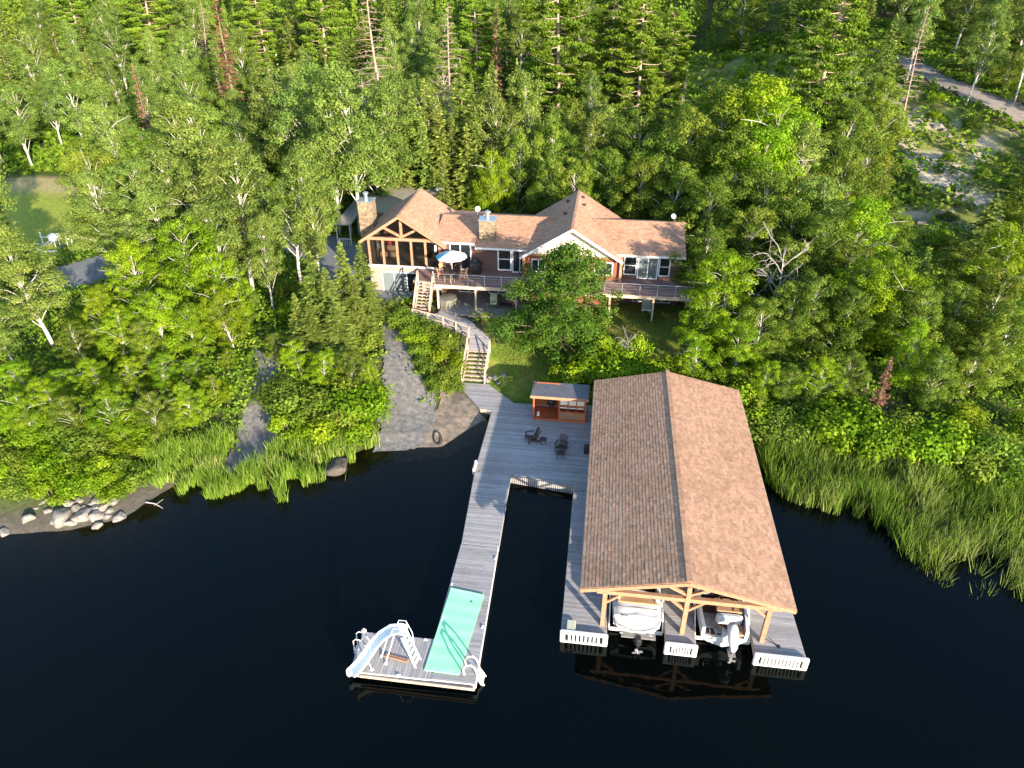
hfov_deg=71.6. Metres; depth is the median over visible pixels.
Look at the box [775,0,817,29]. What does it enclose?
broadleaf tree
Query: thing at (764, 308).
broadleaf tree
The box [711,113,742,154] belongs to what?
broadleaf tree
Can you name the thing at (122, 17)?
broadleaf tree
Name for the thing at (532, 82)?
broadleaf tree
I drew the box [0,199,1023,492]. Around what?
undergrowth
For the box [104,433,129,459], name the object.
shrub
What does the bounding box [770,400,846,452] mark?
shrub
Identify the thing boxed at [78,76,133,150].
aspen
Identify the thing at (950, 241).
shrub
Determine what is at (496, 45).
dead spruce
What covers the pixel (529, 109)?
aspen
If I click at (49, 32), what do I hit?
broadleaf tree
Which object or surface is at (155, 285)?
shrub
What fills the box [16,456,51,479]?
shrub
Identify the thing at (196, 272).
birch
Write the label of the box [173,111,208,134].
broadleaf tree
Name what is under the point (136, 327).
broadleaf tree
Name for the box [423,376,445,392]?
shrub
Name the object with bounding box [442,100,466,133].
broadleaf tree
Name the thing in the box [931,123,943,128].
boulder
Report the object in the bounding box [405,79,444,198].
spruce
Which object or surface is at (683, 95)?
dead conifer
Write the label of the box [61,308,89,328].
shrub
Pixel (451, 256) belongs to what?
patio umbrella
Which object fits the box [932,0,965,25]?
broadleaf tree
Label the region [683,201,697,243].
spruce
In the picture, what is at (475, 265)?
barbecue
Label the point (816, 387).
birch
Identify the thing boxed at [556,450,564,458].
footstool
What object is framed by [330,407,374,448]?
shrub
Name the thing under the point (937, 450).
shrub
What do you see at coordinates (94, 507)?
boulder
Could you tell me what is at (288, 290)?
shrub
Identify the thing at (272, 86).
aspen
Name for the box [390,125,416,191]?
spruce
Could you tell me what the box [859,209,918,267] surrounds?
broadleaf tree
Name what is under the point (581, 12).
aspen
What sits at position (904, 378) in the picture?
birch
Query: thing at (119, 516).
boulder
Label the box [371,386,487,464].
beach
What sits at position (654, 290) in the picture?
raised deck
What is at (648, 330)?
lawn grass
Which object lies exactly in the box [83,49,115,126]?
spruce
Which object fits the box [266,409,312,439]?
shrub
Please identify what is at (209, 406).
shrub
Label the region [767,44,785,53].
shrub
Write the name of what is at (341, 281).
spruce
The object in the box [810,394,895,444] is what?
shrub
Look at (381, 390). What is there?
shrub
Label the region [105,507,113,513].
boulder
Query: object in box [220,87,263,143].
aspen
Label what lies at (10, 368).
birch
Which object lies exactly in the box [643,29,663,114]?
spruce
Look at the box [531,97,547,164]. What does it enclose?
spruce
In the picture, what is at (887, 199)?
birch
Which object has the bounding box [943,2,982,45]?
spruce
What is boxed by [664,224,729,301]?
broadleaf tree
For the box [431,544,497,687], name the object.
dock walkway
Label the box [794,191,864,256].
birch
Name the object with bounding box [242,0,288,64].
aspen
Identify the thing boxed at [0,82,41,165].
aspen
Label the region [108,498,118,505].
boulder
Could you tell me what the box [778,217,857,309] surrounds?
broadleaf tree
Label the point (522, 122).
spruce
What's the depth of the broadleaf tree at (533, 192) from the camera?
76.09 m
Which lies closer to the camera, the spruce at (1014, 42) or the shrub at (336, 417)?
the shrub at (336, 417)
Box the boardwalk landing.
[412,308,489,350]
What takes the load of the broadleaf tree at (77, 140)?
on the ground at (38, 196)
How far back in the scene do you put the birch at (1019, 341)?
53.62 m
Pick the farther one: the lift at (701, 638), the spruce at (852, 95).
the spruce at (852, 95)
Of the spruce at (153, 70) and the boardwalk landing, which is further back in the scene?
the spruce at (153, 70)
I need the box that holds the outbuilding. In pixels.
[334,186,442,246]
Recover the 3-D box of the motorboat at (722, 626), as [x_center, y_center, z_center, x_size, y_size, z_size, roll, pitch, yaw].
[10.946,10.802,37.773,2.420,1.900,8.245,4,32,6]
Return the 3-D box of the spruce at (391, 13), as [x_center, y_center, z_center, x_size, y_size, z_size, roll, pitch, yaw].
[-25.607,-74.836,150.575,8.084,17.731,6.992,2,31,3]
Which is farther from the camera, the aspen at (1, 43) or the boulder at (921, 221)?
the aspen at (1, 43)
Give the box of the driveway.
[0,96,419,319]
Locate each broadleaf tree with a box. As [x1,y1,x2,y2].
[18,358,47,375]
[31,21,80,86]
[45,394,99,438]
[49,319,102,366]
[52,137,131,237]
[57,10,102,50]
[67,72,87,124]
[70,123,140,209]
[74,13,120,68]
[82,95,134,161]
[85,320,118,356]
[111,125,199,241]
[114,0,151,61]
[120,80,144,128]
[124,318,166,368]
[130,391,178,439]
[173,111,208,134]
[199,53,239,110]
[204,90,226,128]
[209,96,255,187]
[228,275,259,326]
[240,73,270,123]
[246,115,259,136]
[253,116,268,149]
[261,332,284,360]
[314,9,354,59]
[334,349,368,389]
[339,181,370,204]
[359,174,398,193]
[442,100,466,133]
[455,100,505,164]
[494,128,549,213]
[522,69,543,107]
[523,153,573,214]
[524,112,585,207]
[544,94,590,173]
[545,156,593,206]
[561,14,596,73]
[576,121,628,183]
[577,147,635,217]
[578,6,619,65]
[603,106,664,211]
[608,154,667,220]
[613,65,649,119]
[614,42,657,99]
[618,121,700,217]
[630,10,665,68]
[632,92,656,126]
[637,160,710,249]
[639,106,721,218]
[657,32,690,78]
[660,101,700,148]
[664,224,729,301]
[670,79,756,205]
[675,174,746,265]
[678,122,786,237]
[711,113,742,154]
[711,204,792,296]
[714,0,771,48]
[718,159,801,267]
[719,296,792,365]
[742,188,827,279]
[752,237,832,313]
[754,280,829,356]
[766,362,811,411]
[774,269,858,355]
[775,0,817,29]
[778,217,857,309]
[783,113,802,129]
[802,142,880,224]
[805,284,877,360]
[811,100,881,170]
[814,133,864,173]
[814,238,876,315]
[816,0,871,43]
[821,350,872,405]
[822,128,885,218]
[825,132,905,210]
[842,96,878,137]
[847,75,909,163]
[855,72,892,117]
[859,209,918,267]
[860,39,901,77]
[876,283,956,366]
[905,0,955,25]
[908,345,959,412]
[919,280,995,363]
[929,242,994,319]
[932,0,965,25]
[934,267,1023,364]
[939,331,1010,396]
[958,303,1023,389]
[988,44,1023,91]
[993,174,1023,238]
[1007,175,1023,223]
[1009,230,1023,274]
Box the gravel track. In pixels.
[221,346,284,484]
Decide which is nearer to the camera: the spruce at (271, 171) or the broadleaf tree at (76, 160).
the broadleaf tree at (76, 160)
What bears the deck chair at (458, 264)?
on the raised deck
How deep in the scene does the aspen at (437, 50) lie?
114.51 m
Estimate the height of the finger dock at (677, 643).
3.180 m
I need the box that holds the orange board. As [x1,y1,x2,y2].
[384,653,408,662]
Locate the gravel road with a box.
[866,48,1023,121]
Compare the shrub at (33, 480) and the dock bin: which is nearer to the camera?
the shrub at (33, 480)
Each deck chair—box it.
[436,268,443,278]
[438,263,445,271]
[444,272,451,282]
[452,272,459,281]
[453,261,461,273]
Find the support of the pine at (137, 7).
on the ground at (38, 196)
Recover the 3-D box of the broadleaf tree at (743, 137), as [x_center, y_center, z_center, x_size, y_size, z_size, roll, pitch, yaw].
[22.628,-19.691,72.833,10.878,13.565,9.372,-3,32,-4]
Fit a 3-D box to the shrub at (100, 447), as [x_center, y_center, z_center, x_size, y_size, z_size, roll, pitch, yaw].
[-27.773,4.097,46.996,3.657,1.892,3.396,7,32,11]
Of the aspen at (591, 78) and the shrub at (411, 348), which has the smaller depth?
the shrub at (411, 348)
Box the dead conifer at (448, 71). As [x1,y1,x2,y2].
[431,6,470,152]
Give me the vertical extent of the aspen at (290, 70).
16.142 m
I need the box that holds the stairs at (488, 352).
[461,339,490,383]
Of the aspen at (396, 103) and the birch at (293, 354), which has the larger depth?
the aspen at (396, 103)
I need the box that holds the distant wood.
[0,0,1021,55]
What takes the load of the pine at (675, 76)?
on the ground at (38, 196)
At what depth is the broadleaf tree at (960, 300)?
52.42 m
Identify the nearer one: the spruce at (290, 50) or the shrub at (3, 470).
the shrub at (3, 470)
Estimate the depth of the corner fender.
47.17 m
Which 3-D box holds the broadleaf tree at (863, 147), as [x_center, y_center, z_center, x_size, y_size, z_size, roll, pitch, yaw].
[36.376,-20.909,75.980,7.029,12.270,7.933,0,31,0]
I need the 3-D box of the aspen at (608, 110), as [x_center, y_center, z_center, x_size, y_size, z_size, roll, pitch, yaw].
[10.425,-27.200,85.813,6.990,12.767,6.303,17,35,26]
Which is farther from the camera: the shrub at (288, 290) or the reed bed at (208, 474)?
the shrub at (288, 290)
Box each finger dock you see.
[560,491,607,646]
[661,587,697,657]
[745,601,809,670]
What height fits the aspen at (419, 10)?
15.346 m
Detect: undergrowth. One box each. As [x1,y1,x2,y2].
[0,17,1023,246]
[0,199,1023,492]
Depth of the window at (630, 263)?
63.04 m
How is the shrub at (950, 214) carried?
on the ground at (38, 196)
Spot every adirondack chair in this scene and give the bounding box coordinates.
[525,427,540,444]
[554,433,568,451]
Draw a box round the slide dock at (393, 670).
[346,628,474,690]
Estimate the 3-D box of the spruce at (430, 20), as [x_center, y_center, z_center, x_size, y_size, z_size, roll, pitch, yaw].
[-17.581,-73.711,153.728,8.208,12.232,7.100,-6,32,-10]
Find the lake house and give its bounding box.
[356,188,685,305]
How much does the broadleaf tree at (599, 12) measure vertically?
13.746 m
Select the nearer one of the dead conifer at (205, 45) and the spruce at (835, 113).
the spruce at (835, 113)
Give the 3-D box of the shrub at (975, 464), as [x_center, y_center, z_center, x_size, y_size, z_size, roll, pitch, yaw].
[30.101,4.273,46.544,5.454,3.684,5.065,-15,35,-24]
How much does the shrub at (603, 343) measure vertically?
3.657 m
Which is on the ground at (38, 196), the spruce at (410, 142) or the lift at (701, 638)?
the spruce at (410, 142)
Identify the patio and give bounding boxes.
[438,292,559,318]
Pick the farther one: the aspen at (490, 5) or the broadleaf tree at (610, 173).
the aspen at (490, 5)
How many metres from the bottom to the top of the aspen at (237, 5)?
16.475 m
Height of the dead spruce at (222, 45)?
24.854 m
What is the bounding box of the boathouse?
[580,370,796,642]
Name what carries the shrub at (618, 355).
on the ground at (38, 196)
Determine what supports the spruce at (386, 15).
on the ground at (38, 196)
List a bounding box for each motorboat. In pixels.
[612,588,661,653]
[694,588,748,663]
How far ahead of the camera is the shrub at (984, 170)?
89.19 m
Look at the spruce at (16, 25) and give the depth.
162.15 m
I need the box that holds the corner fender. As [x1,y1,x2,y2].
[472,460,476,474]
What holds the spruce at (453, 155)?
on the ground at (38, 196)
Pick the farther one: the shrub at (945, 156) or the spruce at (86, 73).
the spruce at (86, 73)
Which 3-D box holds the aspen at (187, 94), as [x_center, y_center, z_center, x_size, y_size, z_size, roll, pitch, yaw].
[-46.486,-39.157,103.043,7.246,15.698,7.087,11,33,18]
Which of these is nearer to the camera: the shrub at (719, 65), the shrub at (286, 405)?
the shrub at (286, 405)
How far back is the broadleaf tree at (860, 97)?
94.01 m
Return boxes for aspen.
[0,5,12,31]
[0,36,29,79]
[0,43,33,117]
[0,79,5,127]
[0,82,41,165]
[0,111,12,164]
[0,156,20,226]
[0,224,73,347]
[0,302,36,360]
[8,46,54,124]
[12,25,51,103]
[17,0,62,54]
[21,0,53,53]
[30,63,77,147]
[42,57,97,136]
[54,167,152,286]
[57,19,100,77]
[71,51,100,96]
[77,102,139,195]
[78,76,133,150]
[85,4,139,92]
[88,0,127,40]
[91,47,129,116]
[92,211,159,279]
[99,156,183,272]
[118,62,160,132]
[121,187,198,294]
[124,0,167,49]
[124,84,170,137]
[124,143,206,245]
[129,26,168,94]
[137,79,163,116]
[139,92,229,207]
[140,104,192,177]
[154,97,258,220]
[159,55,215,129]
[161,138,256,252]
[162,31,202,99]
[166,24,197,77]
[170,0,216,57]
[180,202,261,307]
[187,57,221,100]
[195,139,287,292]
[204,30,232,90]
[208,17,244,88]
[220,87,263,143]
[220,109,267,196]
[223,26,261,94]
[228,0,266,78]
[239,79,306,199]
[239,212,285,309]
[241,0,286,62]
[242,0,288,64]
[254,142,341,283]
[266,59,348,177]
[266,61,316,136]
[272,154,341,269]
[284,85,376,234]
[291,192,331,278]
[292,47,319,85]
[302,60,397,236]
[320,79,366,152]
[339,113,374,192]
[349,70,376,118]
[350,76,419,192]
[363,55,389,94]
[364,69,434,181]
[373,72,410,168]
[374,18,415,85]
[374,84,407,147]
[395,20,431,79]
[399,0,433,62]
[402,71,435,115]
[403,80,456,169]
[404,0,430,38]
[417,24,452,106]
[424,46,464,117]
[433,16,458,82]
[466,0,504,73]
[467,87,524,213]
[478,7,508,65]
[491,0,522,70]
[500,69,561,179]
[501,3,538,70]
[524,0,556,61]
[557,109,615,191]
[562,0,600,41]
[570,104,631,190]
[575,69,609,129]
[577,69,607,158]
[608,0,628,35]
[638,0,654,20]
[763,120,843,217]
[778,174,857,263]
[787,14,839,88]
[789,60,822,105]
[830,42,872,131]
[888,0,911,24]
[896,0,945,79]
[949,0,986,54]
[959,0,1014,105]
[961,0,1014,84]
[1004,0,1023,44]
[1013,17,1023,102]
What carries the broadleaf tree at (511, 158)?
on the ground at (38, 196)
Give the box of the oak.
[489,237,624,366]
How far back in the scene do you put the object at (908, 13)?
125.98 m
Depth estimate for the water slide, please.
34.05 m
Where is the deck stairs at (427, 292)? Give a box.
[413,271,433,315]
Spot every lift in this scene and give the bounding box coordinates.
[608,595,663,635]
[693,603,749,644]
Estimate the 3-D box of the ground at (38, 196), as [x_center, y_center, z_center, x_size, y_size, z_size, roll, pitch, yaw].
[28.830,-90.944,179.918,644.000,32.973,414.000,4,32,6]
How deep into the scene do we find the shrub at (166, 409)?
50.19 m
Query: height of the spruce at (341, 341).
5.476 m
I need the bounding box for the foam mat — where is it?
[424,588,483,674]
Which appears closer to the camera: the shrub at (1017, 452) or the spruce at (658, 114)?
the shrub at (1017, 452)
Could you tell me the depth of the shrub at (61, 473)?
44.62 m
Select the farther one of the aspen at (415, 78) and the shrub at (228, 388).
the aspen at (415, 78)
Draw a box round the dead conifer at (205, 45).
[196,2,210,60]
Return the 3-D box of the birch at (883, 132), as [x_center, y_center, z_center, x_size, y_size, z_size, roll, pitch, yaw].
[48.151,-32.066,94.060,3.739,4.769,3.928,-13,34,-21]
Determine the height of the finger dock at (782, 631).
3.180 m
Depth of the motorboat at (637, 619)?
35.67 m
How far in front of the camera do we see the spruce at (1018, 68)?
107.68 m
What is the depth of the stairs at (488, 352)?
57.23 m
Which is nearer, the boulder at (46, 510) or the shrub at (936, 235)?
the boulder at (46, 510)
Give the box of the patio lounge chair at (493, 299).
[489,294,497,307]
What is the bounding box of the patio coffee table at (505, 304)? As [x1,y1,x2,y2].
[500,302,511,305]
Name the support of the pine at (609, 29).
on the ground at (38, 196)
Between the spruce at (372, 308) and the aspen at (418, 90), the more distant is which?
the aspen at (418, 90)
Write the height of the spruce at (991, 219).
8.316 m
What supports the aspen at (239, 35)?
on the ground at (38, 196)
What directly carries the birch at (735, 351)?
on the ground at (38, 196)
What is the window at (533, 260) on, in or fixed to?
in the lake house
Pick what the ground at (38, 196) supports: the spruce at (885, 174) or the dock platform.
the spruce at (885, 174)
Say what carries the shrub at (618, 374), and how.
on the ground at (38, 196)
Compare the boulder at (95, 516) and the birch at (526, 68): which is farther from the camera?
the birch at (526, 68)
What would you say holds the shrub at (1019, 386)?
on the ground at (38, 196)
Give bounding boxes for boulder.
[0,527,9,536]
[21,513,36,523]
[42,507,52,513]
[52,507,71,527]
[62,500,75,506]
[63,519,77,525]
[70,504,80,512]
[71,507,90,521]
[75,497,83,503]
[88,510,103,522]
[91,495,107,504]
[91,504,98,511]
[91,521,102,529]
[98,503,109,511]
[102,513,111,519]
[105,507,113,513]
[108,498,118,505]
[112,511,126,522]
[323,456,347,475]
[488,375,497,380]
[915,219,927,224]
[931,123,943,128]
[955,142,966,147]
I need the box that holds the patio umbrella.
[436,250,466,277]
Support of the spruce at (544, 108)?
on the ground at (38, 196)
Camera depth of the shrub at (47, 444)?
46.29 m
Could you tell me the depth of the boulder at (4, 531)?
42.72 m
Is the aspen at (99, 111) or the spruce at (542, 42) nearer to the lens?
the aspen at (99, 111)
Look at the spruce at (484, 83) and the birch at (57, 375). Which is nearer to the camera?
the birch at (57, 375)
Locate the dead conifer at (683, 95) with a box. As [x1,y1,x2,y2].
[664,77,687,139]
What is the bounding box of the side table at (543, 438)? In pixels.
[540,437,546,445]
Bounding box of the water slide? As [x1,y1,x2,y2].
[346,620,420,677]
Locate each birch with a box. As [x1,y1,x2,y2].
[0,360,37,396]
[0,391,56,445]
[21,376,82,423]
[42,368,82,398]
[73,357,120,397]
[79,281,128,338]
[80,382,145,443]
[89,304,146,363]
[98,238,176,328]
[107,355,153,392]
[121,287,185,358]
[137,213,237,319]
[146,351,182,389]
[165,301,215,355]
[167,381,211,431]
[171,75,217,134]
[181,355,209,380]
[184,249,256,326]
[192,284,252,349]
[199,372,228,404]
[217,348,238,370]
[260,141,290,189]
[267,190,294,223]
[279,340,314,374]
[302,349,344,387]
[312,188,343,221]
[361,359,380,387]
[464,149,517,213]
[524,42,564,76]
[524,42,574,105]
[582,165,615,201]
[615,327,636,356]
[654,10,695,61]
[671,280,740,351]
[674,329,724,380]
[680,248,760,342]
[698,90,719,120]
[701,71,810,207]
[706,125,807,231]
[709,316,770,386]
[723,93,826,204]
[739,360,786,406]
[746,222,815,319]
[788,355,847,409]
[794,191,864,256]
[811,195,902,294]
[821,254,916,352]
[847,264,940,362]
[863,125,889,138]
[865,195,897,223]
[875,317,940,392]
[947,220,1023,325]
[1008,307,1023,364]
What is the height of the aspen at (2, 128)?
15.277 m
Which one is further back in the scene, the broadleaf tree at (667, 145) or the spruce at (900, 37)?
the spruce at (900, 37)
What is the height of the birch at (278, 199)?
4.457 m
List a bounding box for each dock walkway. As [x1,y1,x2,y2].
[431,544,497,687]
[461,471,510,550]
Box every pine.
[44,0,98,46]
[113,0,173,80]
[229,0,293,77]
[288,0,356,64]
[449,0,503,99]
[517,0,604,140]
[577,0,644,107]
[601,0,684,140]
[646,7,696,123]
[776,0,879,143]
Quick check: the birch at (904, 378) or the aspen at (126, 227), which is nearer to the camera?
the birch at (904, 378)
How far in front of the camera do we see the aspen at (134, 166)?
63.65 m
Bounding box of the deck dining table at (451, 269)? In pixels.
[444,266,459,272]
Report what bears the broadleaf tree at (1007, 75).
on the ground at (38, 196)
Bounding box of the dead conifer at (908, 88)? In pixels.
[899,5,929,110]
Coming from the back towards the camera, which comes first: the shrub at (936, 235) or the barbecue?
the shrub at (936, 235)
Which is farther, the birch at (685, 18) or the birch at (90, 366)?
the birch at (685, 18)
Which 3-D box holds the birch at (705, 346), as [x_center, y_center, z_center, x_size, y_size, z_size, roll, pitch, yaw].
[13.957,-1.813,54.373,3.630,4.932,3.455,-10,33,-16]
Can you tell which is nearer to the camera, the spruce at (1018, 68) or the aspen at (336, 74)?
the aspen at (336, 74)
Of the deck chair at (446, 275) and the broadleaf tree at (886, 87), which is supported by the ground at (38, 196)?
the broadleaf tree at (886, 87)
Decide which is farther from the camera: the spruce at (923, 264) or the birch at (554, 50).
the birch at (554, 50)
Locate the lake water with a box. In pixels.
[0,445,1023,767]
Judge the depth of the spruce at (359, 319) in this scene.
56.88 m
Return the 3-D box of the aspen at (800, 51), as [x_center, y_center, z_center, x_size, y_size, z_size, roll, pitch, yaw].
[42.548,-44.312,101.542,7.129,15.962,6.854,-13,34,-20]
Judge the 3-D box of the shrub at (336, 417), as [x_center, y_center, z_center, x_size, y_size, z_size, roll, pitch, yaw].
[-13.006,1.478,51.290,5.470,3.300,5.890,4,32,7]
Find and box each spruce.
[0,10,32,85]
[0,45,49,144]
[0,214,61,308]
[11,10,34,59]
[34,25,50,69]
[74,17,110,80]
[81,62,123,151]
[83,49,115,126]
[106,28,133,87]
[129,65,150,129]
[144,50,167,94]
[145,0,172,55]
[171,0,203,58]
[211,0,261,154]
[259,46,280,120]
[264,156,279,185]
[265,66,289,176]
[277,18,303,88]
[284,293,308,350]
[290,21,305,69]
[294,251,334,335]
[295,302,337,368]
[296,1,322,61]
[299,43,316,111]
[312,267,357,349]
[317,49,326,83]
[318,299,364,366]
[331,8,356,69]
[332,239,370,331]
[337,48,352,112]
[338,35,364,100]
[340,274,384,346]
[351,9,379,92]
[351,24,368,77]
[351,241,385,311]
[360,59,374,119]
[363,283,385,325]
[370,149,398,195]
[376,0,403,54]
[379,0,400,72]
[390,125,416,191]
[399,37,415,86]
[401,86,433,187]
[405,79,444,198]
[408,112,441,199]
[424,15,438,66]
[430,99,458,206]
[434,152,456,209]
[437,59,486,195]
[440,113,466,209]
[450,123,491,212]
[457,75,477,152]
[464,107,488,210]
[468,0,483,64]
[475,42,507,102]
[477,58,513,209]
[480,72,503,147]
[492,7,503,130]
[493,25,517,105]
[504,57,530,198]
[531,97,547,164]
[532,19,551,71]
[540,62,554,122]
[556,117,573,180]
[574,35,599,87]
[597,48,611,99]
[617,88,641,157]
[642,93,666,155]
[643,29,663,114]
[653,14,681,87]
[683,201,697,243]
[740,33,751,53]
[767,0,798,46]
[813,284,841,354]
[823,93,841,126]
[825,91,854,155]
[837,9,868,96]
[842,0,878,25]
[854,0,879,58]
[857,13,898,96]
[865,356,892,421]
[874,4,905,74]
[874,166,890,213]
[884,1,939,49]
[901,244,932,328]
[939,0,995,77]
[940,193,1004,274]
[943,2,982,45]
[950,0,973,32]
[993,0,1023,47]
[999,33,1023,82]
[1001,167,1023,211]
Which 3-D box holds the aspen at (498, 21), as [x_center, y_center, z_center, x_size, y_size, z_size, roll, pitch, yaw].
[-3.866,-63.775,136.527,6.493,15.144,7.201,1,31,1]
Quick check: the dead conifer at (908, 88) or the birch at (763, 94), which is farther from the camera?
the dead conifer at (908, 88)
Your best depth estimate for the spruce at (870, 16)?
118.07 m
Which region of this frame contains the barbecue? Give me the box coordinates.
[469,258,481,273]
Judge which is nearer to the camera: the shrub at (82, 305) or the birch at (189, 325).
the birch at (189, 325)
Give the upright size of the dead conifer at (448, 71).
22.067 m
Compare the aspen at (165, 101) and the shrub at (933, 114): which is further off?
the shrub at (933, 114)
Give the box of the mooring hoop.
[433,431,441,444]
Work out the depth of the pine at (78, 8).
153.97 m
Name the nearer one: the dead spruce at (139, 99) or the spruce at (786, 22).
the dead spruce at (139, 99)
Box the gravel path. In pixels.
[373,299,436,455]
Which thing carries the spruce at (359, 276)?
on the ground at (38, 196)
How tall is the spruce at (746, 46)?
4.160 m
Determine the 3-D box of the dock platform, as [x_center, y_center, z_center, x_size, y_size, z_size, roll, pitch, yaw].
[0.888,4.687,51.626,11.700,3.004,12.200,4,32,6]
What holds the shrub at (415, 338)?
on the ground at (38, 196)
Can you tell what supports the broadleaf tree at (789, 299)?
on the ground at (38, 196)
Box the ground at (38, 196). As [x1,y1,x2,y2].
[0,0,1023,562]
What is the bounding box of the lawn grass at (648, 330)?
[480,302,707,404]
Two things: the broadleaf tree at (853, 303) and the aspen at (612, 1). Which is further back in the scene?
the aspen at (612, 1)
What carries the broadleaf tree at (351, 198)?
on the ground at (38, 196)
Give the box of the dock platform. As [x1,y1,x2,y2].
[461,383,592,493]
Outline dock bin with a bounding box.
[584,444,589,453]
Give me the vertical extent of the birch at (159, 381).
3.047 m
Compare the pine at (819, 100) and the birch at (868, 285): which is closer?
the birch at (868, 285)
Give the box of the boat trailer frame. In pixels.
[36,232,72,252]
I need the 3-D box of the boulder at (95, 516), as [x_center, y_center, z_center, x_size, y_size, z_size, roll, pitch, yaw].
[-25.655,8.105,43.912,0.941,0.688,0.944,-21,37,-30]
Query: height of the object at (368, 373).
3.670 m
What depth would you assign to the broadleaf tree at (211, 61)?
114.68 m
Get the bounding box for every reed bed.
[138,422,379,502]
[752,413,1023,601]
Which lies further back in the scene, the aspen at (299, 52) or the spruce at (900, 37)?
the aspen at (299, 52)
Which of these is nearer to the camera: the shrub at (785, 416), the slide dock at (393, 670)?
the slide dock at (393, 670)
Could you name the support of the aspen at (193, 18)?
on the ground at (38, 196)
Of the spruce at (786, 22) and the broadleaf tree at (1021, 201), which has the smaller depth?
the broadleaf tree at (1021, 201)
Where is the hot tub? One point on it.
(448, 301)
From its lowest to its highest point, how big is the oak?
10.459 m
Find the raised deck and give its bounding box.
[413,269,693,323]
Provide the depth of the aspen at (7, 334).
52.80 m
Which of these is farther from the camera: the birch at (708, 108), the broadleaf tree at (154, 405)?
the birch at (708, 108)
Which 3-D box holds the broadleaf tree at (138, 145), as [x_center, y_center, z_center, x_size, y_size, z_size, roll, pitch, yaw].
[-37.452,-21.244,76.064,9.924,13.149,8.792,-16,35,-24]
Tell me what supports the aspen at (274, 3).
on the ground at (38, 196)
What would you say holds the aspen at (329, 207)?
on the ground at (38, 196)
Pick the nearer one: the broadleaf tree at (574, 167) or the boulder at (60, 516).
the boulder at (60, 516)
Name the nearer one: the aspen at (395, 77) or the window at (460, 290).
the window at (460, 290)
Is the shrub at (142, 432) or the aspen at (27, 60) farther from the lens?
the aspen at (27, 60)
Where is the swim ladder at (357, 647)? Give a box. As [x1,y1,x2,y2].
[353,631,369,656]
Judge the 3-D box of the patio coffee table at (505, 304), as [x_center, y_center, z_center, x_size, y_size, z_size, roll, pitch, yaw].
[-0.550,-6.968,63.559,1.100,0.425,0.600,4,32,6]
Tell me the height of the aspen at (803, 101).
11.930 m
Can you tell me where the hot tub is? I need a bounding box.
[439,293,456,308]
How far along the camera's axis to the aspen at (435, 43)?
118.37 m
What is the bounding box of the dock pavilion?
[530,381,589,422]
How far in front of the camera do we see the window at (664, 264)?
62.73 m
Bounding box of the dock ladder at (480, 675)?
[462,655,485,685]
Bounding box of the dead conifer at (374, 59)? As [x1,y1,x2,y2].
[352,0,397,117]
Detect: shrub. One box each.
[0,407,36,433]
[0,428,18,456]
[0,443,14,460]
[0,447,35,480]
[0,450,27,475]
[0,458,19,487]
[0,461,25,484]
[0,469,45,503]
[5,409,70,448]
[12,437,45,463]
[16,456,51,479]
[19,469,44,486]
[23,446,70,480]
[27,476,73,507]
[31,432,92,460]
[35,454,88,485]
[37,415,107,458]
[46,456,74,475]
[50,458,100,502]
[60,447,111,477]
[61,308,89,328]
[65,426,123,462]
[76,297,102,308]
[79,452,122,497]
[91,403,135,438]
[94,470,130,505]
[98,298,140,325]
[98,453,138,477]
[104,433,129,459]
[112,460,152,494]
[119,436,157,457]
[121,409,162,443]
[143,281,163,293]
[157,400,187,428]
[176,394,223,423]
[177,318,207,340]
[201,376,234,402]
[253,371,303,413]
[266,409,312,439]
[268,380,339,429]
[275,282,299,301]
[277,300,304,322]
[291,373,366,431]
[296,411,348,444]
[321,378,397,438]
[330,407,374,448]
[352,326,386,352]
[368,383,387,409]
[376,298,404,321]
[383,304,422,330]
[393,323,430,345]
[394,312,434,333]
[405,343,432,358]
[412,355,438,373]
[413,342,448,365]
[418,320,450,342]
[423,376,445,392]
[424,364,464,388]
[428,345,470,376]
[430,327,461,349]
[442,373,465,395]
[506,207,534,214]
[538,363,571,382]
[556,361,596,399]
[563,352,630,388]
[590,331,627,357]
[597,340,632,366]
[598,361,648,378]
[621,355,675,375]
[625,331,654,365]
[639,352,698,378]
[694,362,760,405]
[713,46,727,52]
[716,62,724,68]
[719,54,732,60]
[731,381,774,437]
[733,67,746,77]
[741,389,796,445]
[748,402,804,452]
[753,52,768,60]
[755,69,769,79]
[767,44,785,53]
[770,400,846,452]
[774,65,787,73]
[783,44,798,54]
[794,406,865,454]
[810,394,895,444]
[845,409,907,466]
[865,405,933,466]
[885,127,911,141]
[889,409,979,466]
[917,413,985,469]
[926,92,946,102]
[927,111,943,119]
[927,228,950,240]
[930,418,1016,484]
[934,233,962,252]
[935,210,960,221]
[941,151,956,162]
[944,401,993,433]
[961,114,983,128]
[964,425,1023,488]
[971,166,991,177]
[1003,178,1019,189]
[1004,408,1023,442]
[1011,375,1023,390]
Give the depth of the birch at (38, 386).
47.21 m
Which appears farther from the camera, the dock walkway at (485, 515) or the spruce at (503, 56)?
the spruce at (503, 56)
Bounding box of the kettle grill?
[547,399,555,409]
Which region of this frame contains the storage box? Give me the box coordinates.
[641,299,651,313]
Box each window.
[459,289,477,292]
[489,291,504,293]
[497,250,511,270]
[531,258,545,271]
[594,262,612,275]
[623,257,637,274]
[654,300,669,302]
[658,259,670,276]
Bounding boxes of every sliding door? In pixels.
[381,271,419,290]
[449,244,471,269]
[512,251,522,272]
[636,257,658,278]
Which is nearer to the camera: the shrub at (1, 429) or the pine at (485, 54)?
the shrub at (1, 429)

